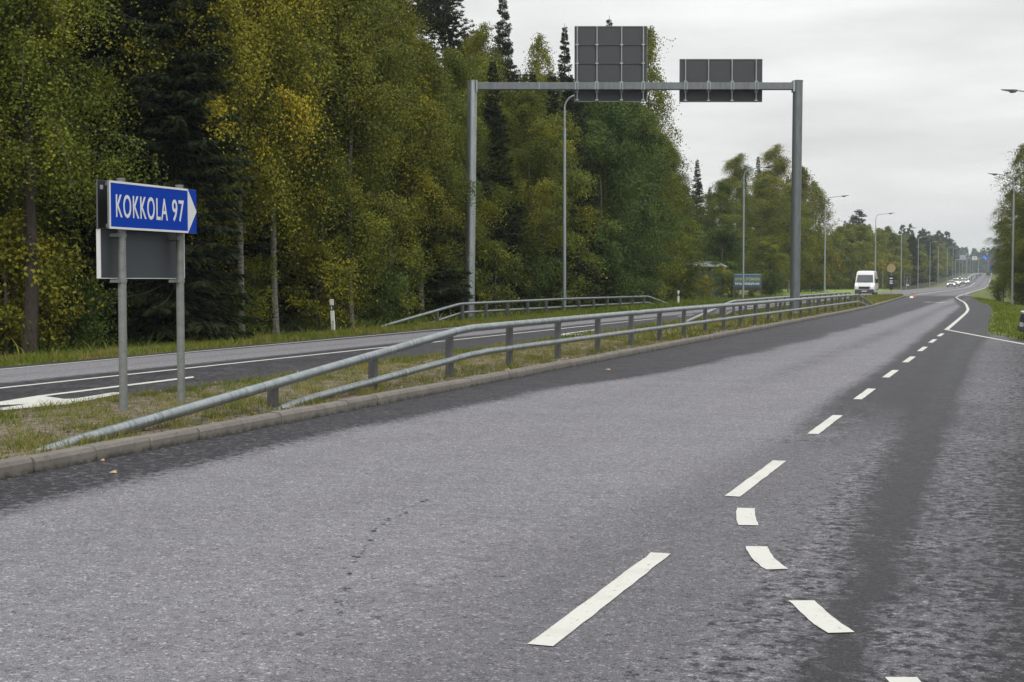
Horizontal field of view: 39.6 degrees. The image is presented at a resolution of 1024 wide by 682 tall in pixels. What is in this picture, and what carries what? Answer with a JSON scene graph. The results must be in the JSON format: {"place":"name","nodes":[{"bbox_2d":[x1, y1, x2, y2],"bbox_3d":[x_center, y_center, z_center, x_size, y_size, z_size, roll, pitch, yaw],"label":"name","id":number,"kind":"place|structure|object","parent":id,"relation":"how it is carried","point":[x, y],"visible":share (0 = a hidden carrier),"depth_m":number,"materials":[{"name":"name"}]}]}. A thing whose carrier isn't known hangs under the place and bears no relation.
{"place":"outdoors","nodes":[
{"label":"outdoors","id":0,"kind":"place"},
{"bbox_2d":[0,273,1023,681],"bbox_3d":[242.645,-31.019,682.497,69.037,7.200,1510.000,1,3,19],"label":"road","id":1,"kind":"structure","parent":0,"point":[834,499],"depth_m":8.80,"materials":[{"name":"asphalt"}]},
{"bbox_2d":[0,297,896,457],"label":"median island","id":2,"kind":"structure","parent":1,"relation":"on","point":[32,425],"depth_m":16.19,"materials":[{"name":"plant"}]},
{"bbox_2d":[96,178,196,411],"bbox_3d":[-3.953,-0.393,15.487,0.236,2.675,1.730,1,3,19],"label":"direction sign","id":3,"kind":"object","parent":2,"relation":"on","point":[123,253],"visible":0.98,"depth_m":15.30,"materials":[{"name":"metal"}]},
{"bbox_2d":[0,334,683,459],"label":"median grass","id":4,"kind":"structure","parent":2,"relation":"on","point":[21,445],"depth_m":17.15,"materials":[{"name":"plant"}]},
{"bbox_2d":[31,294,872,450],"bbox_3d":[8.613,-0.921,47.747,0.194,0.938,76.595,1,3,19],"label":"guard rail","id":5,"kind":"object","parent":2,"relation":"on","point":[271,387],"visible":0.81,"depth_m":20.43,"materials":[{"name":"metal"}]},
{"bbox_2d":[544,293,903,340],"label":"median grass","id":6,"kind":"structure","parent":2,"relation":"on","point":[875,298],"depth_m":46.55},
{"bbox_2d":[686,292,854,321],"bbox_3d":[15.040,-1.969,73.435,0.194,0.857,57.414,1,3,19],"label":"guard rail","id":7,"kind":"object","parent":2,"relation":"on","point":[733,310],"visible":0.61,"depth_m":62.05,"materials":[{"name":"metal"}]},
{"bbox_2d":[0,295,904,478],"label":"kerb","id":8,"kind":"structure","parent":1,"relation":"on","point":[32,463],"depth_m":15.15,"materials":[{"name":"concrete"}]},
{"bbox_2d":[853,271,877,294],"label":"delivery van","id":9,"kind":"object","parent":1,"relation":"on","point":[865,281],"visible":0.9,"depth_m":144.02,"materials":[{"name":"white metal"}]},
{"bbox_2d":[0,273,1023,365],"bbox_3d":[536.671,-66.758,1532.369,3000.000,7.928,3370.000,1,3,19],"label":"ground","id":10,"kind":"structure","parent":0,"point":[984,293],"depth_m":152.30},
{"bbox_2d":[0,230,98,349],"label":"bush","id":11,"kind":"object","parent":10,"relation":"on","point":[64,316],"visible":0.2,"depth_m":32.84,"materials":[{"name":"green plant"}]},
{"bbox_2d":[0,208,104,355],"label":"bush","id":12,"kind":"object","parent":10,"relation":"on","point":[12,228],"visible":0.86,"depth_m":30.67,"materials":[{"name":"green plant"}]},
{"bbox_2d":[0,0,134,263],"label":"birch","id":13,"kind":"object","parent":10,"relation":"on","point":[24,151],"visible":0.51,"depth_m":30.13,"materials":[{"name":"green plant"}]},
{"bbox_2d":[0,0,149,343],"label":"birch","id":14,"kind":"object","parent":10,"relation":"on","point":[6,203],"visible":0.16,"depth_m":35.33,"materials":[{"name":"green plant"}]},
{"bbox_2d":[0,0,173,355],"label":"birch","id":15,"kind":"object","parent":10,"relation":"on","point":[68,160],"visible":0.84,"depth_m":30.07,"materials":[{"name":"green plant"}]},
{"bbox_2d":[39,272,140,349],"bbox_3d":[-10.059,-0.594,33.715,2.740,2.102,2.370,2,3,40],"label":"bush","id":16,"kind":"object","parent":10,"relation":"on","point":[93,327],"visible":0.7,"depth_m":33.49,"materials":[{"name":"green plant"}]},
{"bbox_2d":[0,0,201,339],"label":"spruce","id":17,"kind":"object","parent":10,"relation":"on","point":[87,54],"visible":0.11,"depth_m":36.29,"materials":[{"name":"green plant"}]},
{"bbox_2d":[51,0,253,335],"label":"spruce","id":18,"kind":"object","parent":10,"relation":"on","point":[219,277],"visible":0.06,"depth_m":36.91,"materials":[{"name":"green plant"}]},
{"bbox_2d":[80,0,280,346],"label":"spruce","id":19,"kind":"object","parent":10,"relation":"on","point":[180,117],"visible":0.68,"depth_m":35.53,"materials":[{"name":"green plant"}]},
{"bbox_2d":[90,0,298,339],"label":"birch","id":20,"kind":"object","parent":10,"relation":"on","point":[223,13],"visible":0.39,"depth_m":36.59,"materials":[{"name":"green plant"}]},
{"bbox_2d":[193,277,264,338],"bbox_3d":[-8.244,-0.838,39.520,2.370,2.102,2.740,1,3,31],"label":"bush","id":21,"kind":"object","parent":10,"relation":"on","point":[240,287],"visible":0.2,"depth_m":39.57,"materials":[{"name":"green plant"}]},
{"bbox_2d":[193,3,297,332],"bbox_3d":[-8.925,-7.981,44.700,4.835,15.402,4.614,2,3,39],"label":"spruce","id":22,"kind":"object","parent":10,"relation":"on","point":[258,249],"visible":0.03,"depth_m":44.94,"materials":[{"name":"green plant"}]},
{"bbox_2d":[218,252,285,332],"bbox_3d":[-7.837,-1.320,42.750,2.234,2.658,2.726,0,2,5],"label":"bush","id":23,"kind":"object","parent":10,"relation":"on","point":[254,269],"visible":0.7,"depth_m":42.70,"materials":[{"name":"green plant"}]},
{"bbox_2d":[192,0,345,330],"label":"birch","id":24,"kind":"object","parent":10,"relation":"on","point":[264,13],"visible":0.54,"depth_m":39.49,"materials":[{"name":"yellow plant"}]},
{"bbox_2d":[222,0,361,313],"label":"birch","id":25,"kind":"object","parent":10,"relation":"on","point":[280,224],"visible":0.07,"depth_m":47.48,"materials":[{"name":"green plant"}]},
{"bbox_2d":[190,0,403,333],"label":"birch","id":26,"kind":"object","parent":10,"relation":"on","point":[272,235],"visible":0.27,"depth_m":43.15,"materials":[{"name":"green plant"}]},
{"bbox_2d":[0,311,594,366],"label":"verge grass","id":27,"kind":"structure","parent":10,"relation":"on","point":[12,359],"depth_m":34.92,"materials":[{"name":"plant"}]},
{"bbox_2d":[269,239,377,329],"bbox_3d":[-6.171,-1.616,45.391,4.108,3.211,2.978,0,2,7],"label":"bush","id":28,"kind":"object","parent":10,"relation":"on","point":[310,306],"visible":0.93,"depth_m":44.99,"materials":[{"name":"green plant"}]},
{"bbox_2d":[265,38,403,318],"bbox_3d":[-6.660,-8.246,52.755,5.447,15.136,5.485,1,3,29],"label":"spruce","id":29,"kind":"object","parent":10,"relation":"on","point":[281,300],"visible":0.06,"depth_m":52.40,"materials":[{"name":"green plant"}]},
{"bbox_2d":[261,0,425,324],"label":"birch","id":30,"kind":"object","parent":10,"relation":"on","point":[353,187],"visible":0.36,"depth_m":46.77,"materials":[{"name":"green plant"}]},
{"bbox_2d":[309,275,377,326],"bbox_3d":[-5.744,-1.253,48.184,2.629,2.055,1.906,0,2,-1],"label":"bush","id":31,"kind":"object","parent":10,"relation":"on","point":[346,308],"visible":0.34,"depth_m":47.99,"materials":[{"name":"green plant"}]},
{"bbox_2d":[276,0,430,303],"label":"birch","id":32,"kind":"object","parent":10,"relation":"on","point":[405,71],"visible":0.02,"depth_m":54.68,"materials":[{"name":"green plant"}]},
{"bbox_2d":[284,0,431,326],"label":"birch","id":33,"kind":"object","parent":10,"relation":"on","point":[366,240],"visible":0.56,"depth_m":47.07,"materials":[{"name":"green plant"}]},
{"bbox_2d":[0,294,736,356],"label":"forest undergrowth","id":34,"kind":"object","parent":10,"relation":"on","point":[299,321],"visible":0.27,"depth_m":45.82,"materials":[{"name":"green plant"}]},
{"bbox_2d":[346,262,417,324],"bbox_3d":[-4.762,-1.586,51.688,2.962,2.627,3.424,1,3,18],"label":"bush","id":35,"kind":"object","parent":10,"relation":"on","point":[380,304],"visible":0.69,"depth_m":51.58,"materials":[{"name":"green plant"}]},
{"bbox_2d":[382,245,438,321],"bbox_3d":[-4.317,-2.118,55.167,2.730,3.249,3.331,2,3,42],"label":"bush","id":36,"kind":"object","parent":10,"relation":"on","point":[415,255],"visible":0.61,"depth_m":55.21,"materials":[{"name":"green plant"}]},
{"bbox_2d":[363,0,463,312],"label":"birch","id":37,"kind":"object","parent":10,"relation":"on","point":[411,18],"visible":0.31,"depth_m":56.39,"materials":[{"name":"green plant"}]},
{"bbox_2d":[367,36,473,319],"bbox_3d":[-3.898,-6.688,58.471,4.568,11.697,4.788,1,2,13],"label":"spruce","id":38,"kind":"object","parent":10,"relation":"on","point":[437,289],"visible":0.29,"depth_m":58.24,"materials":[{"name":"green plant"}]},
{"bbox_2d":[371,39,485,318],"bbox_3d":[-3.791,-6.527,57.897,5.769,11.388,6.414,-1,3,-17],"label":"birch","id":39,"kind":"object","parent":10,"relation":"on","point":[447,212],"visible":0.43,"depth_m":56.89,"materials":[{"name":"green plant"}]},
{"bbox_2d":[378,42,498,275],"bbox_3d":[-3.610,-6.960,61.368,5.997,11.848,5.484,0,2,6],"label":"birch","id":40,"kind":"object","parent":10,"relation":"on","point":[462,136],"visible":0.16,"depth_m":60.88,"materials":[{"name":"green plant"}]},
{"bbox_2d":[403,37,477,315],"bbox_3d":[-3.572,-7.281,63.163,4.788,12.399,4.568,2,3,38],"label":"spruce","id":41,"kind":"object","parent":10,"relation":"on","point":[456,236],"visible":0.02,"depth_m":63.01,"materials":[{"name":"green plant"}]},
{"bbox_2d":[411,257,482,316],"bbox_3d":[-3.059,-2.063,59.727,3.767,2.890,3.258,0,2,-6],"label":"bush","id":42,"kind":"object","parent":10,"relation":"on","point":[457,281],"visible":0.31,"depth_m":59.39,"materials":[{"name":"green plant"}]},
{"bbox_2d":[398,46,514,274],"bbox_3d":[-2.915,-7.341,65.076,5.484,12.279,5.997,2,3,41],"label":"birch","id":43,"kind":"object","parent":10,"relation":"on","point":[454,57],"visible":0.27,"depth_m":64.93,"materials":[{"name":"green plant"}]},
{"bbox_2d":[399,0,519,93],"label":"pine","id":44,"kind":"object","parent":10,"relation":"on","point":[443,19],"visible":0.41,"depth_m":78.75,"materials":[{"name":"green plant"}]},
{"bbox_2d":[443,60,522,304],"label":"birch","id":45,"kind":"object","parent":10,"relation":"on","point":[480,147],"visible":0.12,"depth_m":66.53,"materials":[{"name":"green plant"}]},
{"bbox_2d":[457,48,508,311],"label":"spruce","id":46,"kind":"object","parent":10,"relation":"on","point":[481,178],"visible":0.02,"depth_m":68.24,"materials":[{"name":"green plant"}]},
{"bbox_2d":[459,21,512,174],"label":"birch","id":47,"kind":"object","parent":10,"relation":"on","point":[474,41],"visible":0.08,"depth_m":76.39,"materials":[{"name":"green plant"}]},
{"bbox_2d":[461,238,529,312],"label":"bush","id":48,"kind":"object","parent":10,"relation":"on","point":[497,249],"visible":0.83,"depth_m":65.84,"materials":[{"name":"green plant"}]},
{"bbox_2d":[490,0,517,108],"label":"spruce","id":49,"kind":"object","parent":10,"relation":"on","point":[508,45],"visible":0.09,"depth_m":97.14,"materials":[{"name":"green plant"}]},
{"bbox_2d":[475,61,535,311],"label":"spruce","id":50,"kind":"object","parent":10,"relation":"on","point":[491,122],"visible":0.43,"depth_m":70.09,"materials":[{"name":"green plant"}]},
{"bbox_2d":[471,59,550,266],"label":"birch","id":51,"kind":"object","parent":10,"relation":"on","point":[483,71],"visible":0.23,"depth_m":71.66,"materials":[{"name":"green plant"}]},
{"bbox_2d":[476,66,549,307],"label":"spruce","id":52,"kind":"object","parent":10,"relation":"on","point":[517,286],"visible":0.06,"depth_m":72.66,"materials":[{"name":"green plant"}]},
{"bbox_2d":[378,295,665,326],"bbox_3d":[2.844,-1.660,68.866,0.194,0.887,44.712,1,3,19],"label":"guard rail","id":53,"kind":"object","parent":10,"relation":"on","point":[486,310],"visible":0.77,"depth_m":61.48,"materials":[{"name":"metal"}]},
{"bbox_2d":[481,90,587,305],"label":"birch","id":54,"kind":"object","parent":10,"relation":"on","point":[529,108],"visible":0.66,"depth_m":71.24,"materials":[{"name":"green plant"}]},
{"bbox_2d":[515,32,565,141],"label":"birch","id":55,"kind":"object","parent":10,"relation":"on","point":[538,47],"visible":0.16,"depth_m":91.91,"materials":[{"name":"green plant"}]},
{"bbox_2d":[505,252,580,310],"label":"bush","id":56,"kind":"object","parent":10,"relation":"on","point":[540,273],"visible":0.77,"depth_m":71.68,"materials":[{"name":"green plant"}]},
{"bbox_2d":[519,73,603,309],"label":"spruce","id":57,"kind":"object","parent":10,"relation":"on","point":[555,105],"visible":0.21,"depth_m":75.31,"materials":[{"name":"green plant"}]},
{"bbox_2d":[513,108,612,309],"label":"alder","id":58,"kind":"object","parent":10,"relation":"on","point":[582,177],"visible":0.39,"depth_m":74.56,"materials":[{"name":"green plant"}]},
{"bbox_2d":[557,25,572,99],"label":"spruce","id":59,"kind":"object","parent":10,"relation":"on","point":[567,57],"visible":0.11,"depth_m":97.24,"materials":[{"name":"green plant"}]},
{"bbox_2d":[563,95,573,310],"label":"street lamp","id":60,"kind":"object","parent":10,"relation":"on","point":[564,212],"visible":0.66,"depth_m":68.82,"materials":[{"name":"metal"}]},
{"bbox_2d":[536,71,618,305],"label":"spruce","id":61,"kind":"object","parent":10,"relation":"on","point":[568,94],"visible":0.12,"depth_m":78.49,"materials":[{"name":"green plant"}]},
{"bbox_2d":[561,75,616,303],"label":"spruce","id":62,"kind":"object","parent":10,"relation":"on","point":[580,131],"visible":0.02,"depth_m":80.45,"materials":[{"name":"green plant"}]},
{"bbox_2d":[556,99,651,241],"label":"alder","id":63,"kind":"object","parent":10,"relation":"on","point":[585,111],"visible":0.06,"depth_m":88.97,"materials":[{"name":"green plant"}]},
{"bbox_2d":[584,102,667,302],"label":"alder","id":64,"kind":"object","parent":10,"relation":"on","point":[614,115],"visible":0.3,"depth_m":85.19,"materials":[{"name":"green plant"}]},
{"bbox_2d":[572,128,689,305],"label":"alder","id":65,"kind":"object","parent":10,"relation":"on","point":[607,166],"visible":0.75,"depth_m":79.58,"materials":[{"name":"green plant"}]},
{"bbox_2d":[465,26,802,317],"bbox_3d":[5.034,-6.994,59.359,14.221,12.289,0.634,0,2,0],"label":"sign gantry","id":66,"kind":"object","parent":10,"relation":"on","point":[610,63],"visible":0.93,"depth_m":59.39,"materials":[{"name":"metal"}]},
{"bbox_2d":[602,160,689,303],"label":"alder","id":67,"kind":"object","parent":10,"relation":"on","point":[663,220],"visible":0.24,"depth_m":87.03,"materials":[{"name":"green plant"}]},
{"bbox_2d":[604,102,705,301],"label":"alder","id":68,"kind":"object","parent":10,"relation":"on","point":[641,136],"visible":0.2,"depth_m":90.60,"materials":[{"name":"green plant"}]},
{"bbox_2d":[632,109,679,299],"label":"birch","id":69,"kind":"object","parent":10,"relation":"on","point":[660,181],"visible":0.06,"depth_m":93.50,"materials":[{"name":"green plant"}]},
{"bbox_2d":[622,25,693,293],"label":"birch","id":70,"kind":"object","parent":10,"relation":"on","point":[652,75],"visible":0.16,"depth_m":100.53,"materials":[{"name":"green plant"}]},
{"bbox_2d":[504,293,833,315],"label":"verge grass","id":71,"kind":"structure","parent":10,"relation":"on","point":[616,308],"depth_m":77.64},
{"bbox_2d":[645,119,697,298],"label":"birch","id":72,"kind":"object","parent":10,"relation":"on","point":[679,185],"visible":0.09,"depth_m":98.56,"materials":[{"name":"green plant"}]},
{"bbox_2d":[660,135,698,298],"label":"birch","id":73,"kind":"object","parent":10,"relation":"on","point":[676,156],"visible":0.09,"depth_m":103.54,"materials":[{"name":"green plant"}]},
{"bbox_2d":[658,135,703,295],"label":"alder","id":74,"kind":"object","parent":10,"relation":"on","point":[682,166],"visible":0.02,"depth_m":107.89,"materials":[{"name":"green plant"}]},
{"bbox_2d":[659,184,715,300],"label":"alder","id":75,"kind":"object","parent":10,"relation":"on","point":[692,253],"visible":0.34,"depth_m":107.41,"materials":[{"name":"green plant"}]},
{"bbox_2d":[677,264,703,298],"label":"bush","id":76,"kind":"object","parent":10,"relation":"on","point":[697,272],"visible":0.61,"depth_m":108.47,"materials":[{"name":"green plant"}]},
{"bbox_2d":[690,159,707,259],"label":"spruce","id":77,"kind":"object","parent":10,"relation":"on","point":[697,184],"visible":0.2,"depth_m":157.95,"materials":[{"name":"green plant"}]},
{"bbox_2d":[675,261,726,296],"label":"shed","id":78,"kind":"structure","parent":10,"relation":"on","point":[710,267],"depth_m":132.01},
{"bbox_2d":[697,274,719,297],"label":"bush","id":79,"kind":"object","parent":10,"relation":"on","point":[704,282],"visible":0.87,"depth_m":115.71,"materials":[{"name":"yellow plant"}]},
{"bbox_2d":[701,264,734,296],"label":"bush","id":80,"kind":"object","parent":10,"relation":"on","point":[719,270],"visible":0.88,"depth_m":122.48,"materials":[{"name":"green plant"}]},
{"bbox_2d":[690,180,758,273],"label":"birch","id":81,"kind":"object","parent":10,"relation":"on","point":[720,196],"visible":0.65,"depth_m":142.77,"materials":[{"name":"green plant"}]},
{"bbox_2d":[694,224,771,295],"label":"alder","id":82,"kind":"object","parent":10,"relation":"on","point":[723,233],"visible":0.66,"depth_m":134.56,"materials":[{"name":"green plant"}]},
{"bbox_2d":[706,153,768,293],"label":"birch","id":83,"kind":"object","parent":10,"relation":"on","point":[737,171],"visible":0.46,"depth_m":159.70,"materials":[{"name":"green plant"}]},
{"bbox_2d":[733,274,761,296],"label":"road sign","id":84,"kind":"object","parent":10,"relation":"on","point":[752,281],"visible":0.86,"depth_m":121.98,"materials":[{"name":"blue metal"}]},
{"bbox_2d":[742,166,773,297],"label":"street lamp","id":85,"kind":"object","parent":10,"relation":"on","point":[768,167],"visible":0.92,"depth_m":114.35,"materials":[{"name":"metal"}]},
{"bbox_2d":[739,235,790,295],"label":"alder","id":86,"kind":"object","parent":10,"relation":"on","point":[767,249],"visible":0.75,"depth_m":147.30,"materials":[{"name":"green plant"}]},
{"bbox_2d":[730,178,806,276],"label":"birch","id":87,"kind":"object","parent":10,"relation":"on","point":[764,186],"visible":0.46,"depth_m":163.09,"materials":[{"name":"green plant"}]},
{"bbox_2d":[762,270,789,295],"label":"bush","id":88,"kind":"object","parent":10,"relation":"on","point":[773,277],"visible":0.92,"depth_m":144.70,"materials":[{"name":"green plant"}]},
{"bbox_2d":[744,143,814,287],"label":"birch","id":89,"kind":"object","parent":10,"relation":"on","point":[780,164],"visible":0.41,"depth_m":175.96,"materials":[{"name":"green plant"}]},
{"bbox_2d":[763,185,823,291],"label":"birch","id":90,"kind":"object","parent":10,"relation":"on","point":[805,254],"visible":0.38,"depth_m":171.48,"materials":[{"name":"green plant"}]},
{"bbox_2d":[773,165,844,291],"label":"birch","id":91,"kind":"object","parent":10,"relation":"on","point":[806,176],"visible":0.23,"depth_m":181.01,"materials":[{"name":"green plant"}]},
{"bbox_2d":[787,230,840,292],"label":"alder","id":92,"kind":"object","parent":10,"relation":"on","point":[813,281],"visible":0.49,"depth_m":180.97,"materials":[{"name":"green plant"}]},
{"bbox_2d":[804,180,851,273],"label":"birch","id":93,"kind":"object","parent":10,"relation":"on","point":[820,228],"visible":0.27,"depth_m":199.12,"materials":[{"name":"green plant"}]},
{"bbox_2d":[833,230,866,289],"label":"birch","id":94,"kind":"object","parent":10,"relation":"on","point":[848,245],"visible":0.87,"depth_m":242.69,"materials":[{"name":"green plant"}]},
{"bbox_2d":[841,223,883,286],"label":"birch","id":95,"kind":"object","parent":10,"relation":"on","point":[862,229],"visible":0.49,"depth_m":248.51,"materials":[{"name":"green plant"}]},
{"bbox_2d":[846,230,882,288],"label":"birch","id":96,"kind":"object","parent":10,"relation":"on","point":[868,240],"visible":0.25,"depth_m":255.73,"materials":[{"name":"green plant"}]},
{"bbox_2d":[874,232,900,287],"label":"birch","id":97,"kind":"object","parent":10,"relation":"on","point":[882,238],"visible":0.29,"depth_m":289.26,"materials":[{"name":"green plant"}]},
{"bbox_2d":[879,233,911,287],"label":"birch","id":98,"kind":"object","parent":10,"relation":"on","point":[894,242],"visible":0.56,"depth_m":296.50,"materials":[{"name":"green plant"}]},
{"bbox_2d":[830,224,1009,274],"bbox_3d":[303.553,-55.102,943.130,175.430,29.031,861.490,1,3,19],"label":"woods","id":99,"kind":"object","parent":10,"relation":"on","point":[957,252],"visible":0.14,"depth_m":1185.11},
{"bbox_2d":[979,217,1014,300],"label":"birch","id":100,"kind":"object","parent":10,"relation":"on","point":[998,249],"visible":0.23,"depth_m":133.09,"materials":[{"name":"green plant"}]},
{"bbox_2d":[973,297,1023,340],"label":"verge grass","id":101,"kind":"structure","parent":10,"relation":"on","point":[1014,310],"depth_m":59.79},
{"bbox_2d":[988,173,1014,303],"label":"street lamp","id":102,"kind":"object","parent":10,"relation":"on","point":[1012,276],"visible":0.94,"depth_m":114.84,"materials":[{"name":"metal"}]},
{"bbox_2d":[983,189,1022,292],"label":"birch","id":103,"kind":"object","parent":10,"relation":"on","point":[1006,200],"visible":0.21,"depth_m":128.08,"materials":[{"name":"green plant"}]},
{"bbox_2d":[989,143,1023,303],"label":"birch","id":104,"kind":"object","parent":10,"relation":"on","point":[1018,162],"visible":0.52,"depth_m":123.14,"materials":[{"name":"green plant"}]},
{"bbox_2d":[997,245,1023,304],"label":"alder","id":105,"kind":"object","parent":10,"relation":"on","point":[1016,262],"visible":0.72,"depth_m":118.64,"materials":[{"name":"green plant"}]},
{"bbox_2d":[1000,165,1023,279],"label":"birch","id":106,"kind":"object","parent":10,"relation":"on","point":[1020,241],"visible":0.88,"depth_m":118.58,"materials":[{"name":"green plant"}]},
{"bbox_2d":[1001,272,1023,303],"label":"bush","id":107,"kind":"object","parent":10,"relation":"on","point":[1017,284],"visible":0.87,"depth_m":117.36,"materials":[{"name":"green plant"}]},
{"bbox_2d":[81,0,1023,260],"label":"sky","id":108,"kind":"structure","parent":0,"point":[906,113],"materials":[{"name":"white"}]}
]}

